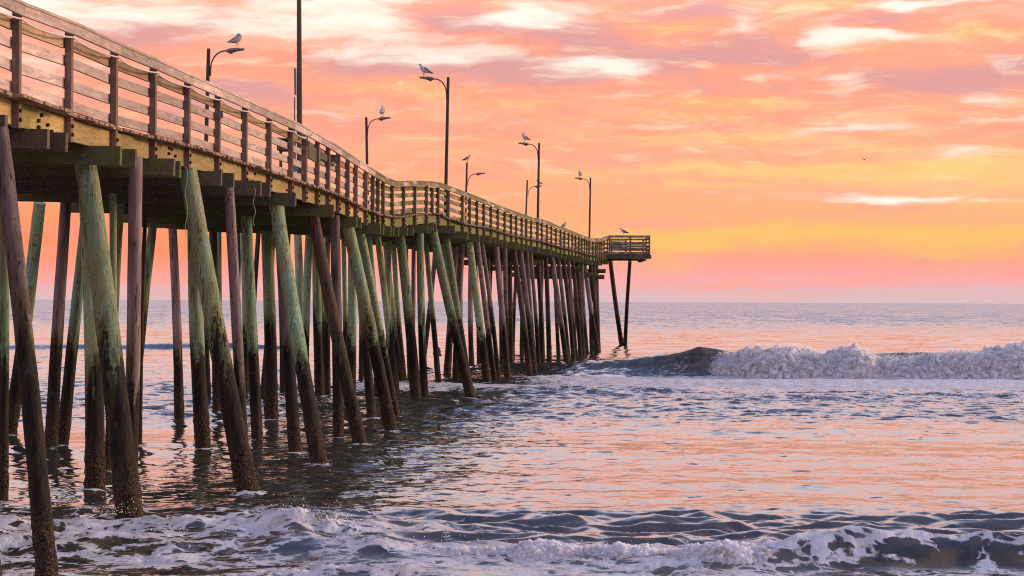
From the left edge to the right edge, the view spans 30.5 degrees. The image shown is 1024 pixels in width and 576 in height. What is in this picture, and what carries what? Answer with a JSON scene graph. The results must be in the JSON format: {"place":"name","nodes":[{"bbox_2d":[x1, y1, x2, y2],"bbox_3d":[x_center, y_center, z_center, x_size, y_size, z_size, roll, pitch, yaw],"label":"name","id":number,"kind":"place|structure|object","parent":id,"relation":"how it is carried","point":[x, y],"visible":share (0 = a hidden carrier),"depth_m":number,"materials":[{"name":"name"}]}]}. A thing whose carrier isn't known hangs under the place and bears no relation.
{"place":"outdoors","nodes":[
{"label":"outdoors","id":0,"kind":"place"},
{"bbox_2d":[277,137,296,166],"bbox_3d":[-5.411,-2.794,46.596,0.770,1.799,0.990,0,0,0],"label":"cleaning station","id":1,"kind":"object","parent":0,"point":[280,149],"visible":0.12,"depth_m":46.42,"materials":[{"name":"grey"}]},
{"bbox_2d":[0,299,1023,575],"bbox_3d":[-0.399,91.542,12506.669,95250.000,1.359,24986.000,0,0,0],"label":"water","id":2,"kind":"structure","parent":0,"point":[656,433],"depth_m":35.15,"materials":[{"name":"blue liquid"}]},
{"bbox_2d":[0,0,650,575],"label":"pier","id":3,"kind":"structure","parent":2,"relation":"in","point":[88,166],"depth_m":38.10,"materials":[{"name":"brown wood"}]},
{"bbox_2d":[0,12,312,138],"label":"cable","id":4,"kind":"object","parent":3,"relation":"attached to","point":[74,38],"visible":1,"depth_m":26.97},
{"bbox_2d":[185,167,187,236],"bbox_3d":[-5.022,-1.326,28.960,0.050,1.075,0.009,0,0,0],"label":"rope","id":5,"kind":"object","parent":3,"relation":"hanging from","point":[186,202],"visible":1,"depth_m":28.96,"materials":[{"name":"grey fabric"}]},
{"bbox_2d":[204,48,244,141],"bbox_3d":[-7.724,-4.282,50.231,1.110,4.298,0.190,0,0,0],"label":"street lamp","id":6,"kind":"object","parent":3,"relation":"on","point":[209,65],"visible":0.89,"depth_m":50.20,"materials":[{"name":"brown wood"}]},
{"bbox_2d":[227,33,241,47],"bbox_3d":[-7.418,-6.629,50.183,0.200,0.413,0.496,0,0,31],"label":"seagull","id":7,"kind":"object","parent":6,"relation":"on","point":[237,38],"visible":1,"depth_m":50.17,"materials":[{"name":"white"}]},
{"bbox_2d":[293,0,301,173],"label":"utility pole","id":8,"kind":"object","parent":3,"relation":"on","point":[298,84],"visible":0.55,"depth_m":45.48,"materials":[{"name":"brown wood"}]},
{"bbox_2d":[308,144,334,165],"bbox_3d":[-4.082,-2.802,40.255,0.030,0.385,2.755,0,0,6],"label":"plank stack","id":9,"kind":"object","parent":3,"relation":"attached to","point":[312,153],"visible":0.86,"depth_m":39.56,"materials":[{"name":"brown wood"}]},
{"bbox_2d":[330,155,337,160],"bbox_3d":[-4.047,-2.902,41.214,0.469,0.236,0.187,0,0,8],"label":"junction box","id":10,"kind":"object","parent":3,"relation":"attached to","point":[333,157],"visible":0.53,"depth_m":41.16,"materials":[{"name":"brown metal"}]},
{"bbox_2d":[365,117,390,203],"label":"street lamp","id":11,"kind":"object","parent":3,"relation":"on","point":[367,128],"visible":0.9,"depth_m":73.50,"materials":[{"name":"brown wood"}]},
{"bbox_2d":[380,105,384,116],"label":"seagull","id":12,"kind":"object","parent":11,"relation":"on","point":[382,109],"visible":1,"depth_m":73.48,"materials":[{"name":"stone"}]},
{"bbox_2d":[419,76,449,212],"bbox_3d":[-2.585,-4.638,62.334,1.008,4.782,0.190,0,0,0],"label":"street lamp","id":13,"kind":"object","parent":3,"relation":"on","point":[446,131],"visible":0.94,"depth_m":62.30,"materials":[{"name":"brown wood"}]},
{"bbox_2d":[419,63,433,76],"bbox_3d":[-2.870,-7.234,62.373,0.569,0.430,0.196,1,-1,-36],"label":"seagull","id":14,"kind":"object","parent":13,"relation":"on","point":[424,69],"visible":1,"depth_m":62.29,"materials":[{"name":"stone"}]},
{"bbox_2d":[464,162,484,218],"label":"street lamp","id":15,"kind":"object","parent":3,"relation":"on","point":[478,174],"visible":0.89,"depth_m":100.00,"materials":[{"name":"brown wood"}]},
{"bbox_2d":[518,142,539,239],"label":"street lamp","id":16,"kind":"object","parent":3,"relation":"on","point":[538,171],"visible":0.97,"depth_m":85.80,"materials":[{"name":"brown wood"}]},
{"bbox_2d":[522,132,529,139],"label":"seagull","id":17,"kind":"object","parent":16,"relation":"on","point":[525,137],"visible":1,"depth_m":85.76,"materials":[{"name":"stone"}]},
{"bbox_2d":[524,180,541,234],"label":"street lamp","id":18,"kind":"object","parent":3,"relation":"on","point":[527,191],"visible":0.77,"depth_m":119.01,"materials":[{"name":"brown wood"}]},
{"bbox_2d":[575,178,590,237],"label":"street lamp","id":19,"kind":"object","parent":3,"relation":"on","point":[589,204],"visible":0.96,"depth_m":113.50,"materials":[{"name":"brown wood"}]},
{"bbox_2d":[610,240,626,251],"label":"bench","id":20,"kind":"object","parent":3,"relation":"on","point":[619,244],"visible":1,"depth_m":120.72,"materials":[{"name":"brown wood"}]},
{"bbox_2d":[58,491,998,545],"bbox_3d":[0.305,2.818,23.140,12.576,0.403,2.303,0,0,7],"label":"spray","id":21,"kind":"object","parent":2,"relation":"on","point":[305,519],"visible":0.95,"depth_m":23.84,"materials":[{"name":"white liquid"}]},
{"bbox_2d":[413,538,840,564],"bbox_3d":[1.163,3.061,21.893,6.208,0.293,0.902,0,0,4],"label":"surf foam","id":22,"kind":"object","parent":2,"relation":"on","point":[726,551],"visible":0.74,"depth_m":21.77,"materials":[{"name":"white liquid"}]},
{"bbox_2d":[704,337,1023,379],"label":"surf foam","id":23,"kind":"object","parent":2,"relation":"on","point":[852,361],"visible":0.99,"depth_m":78.70,"materials":[{"name":"white liquid"}]},
{"bbox_2d":[0,0,1023,303],"label":"sky","id":24,"kind":"structure","parent":0,"point":[733,135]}
]}

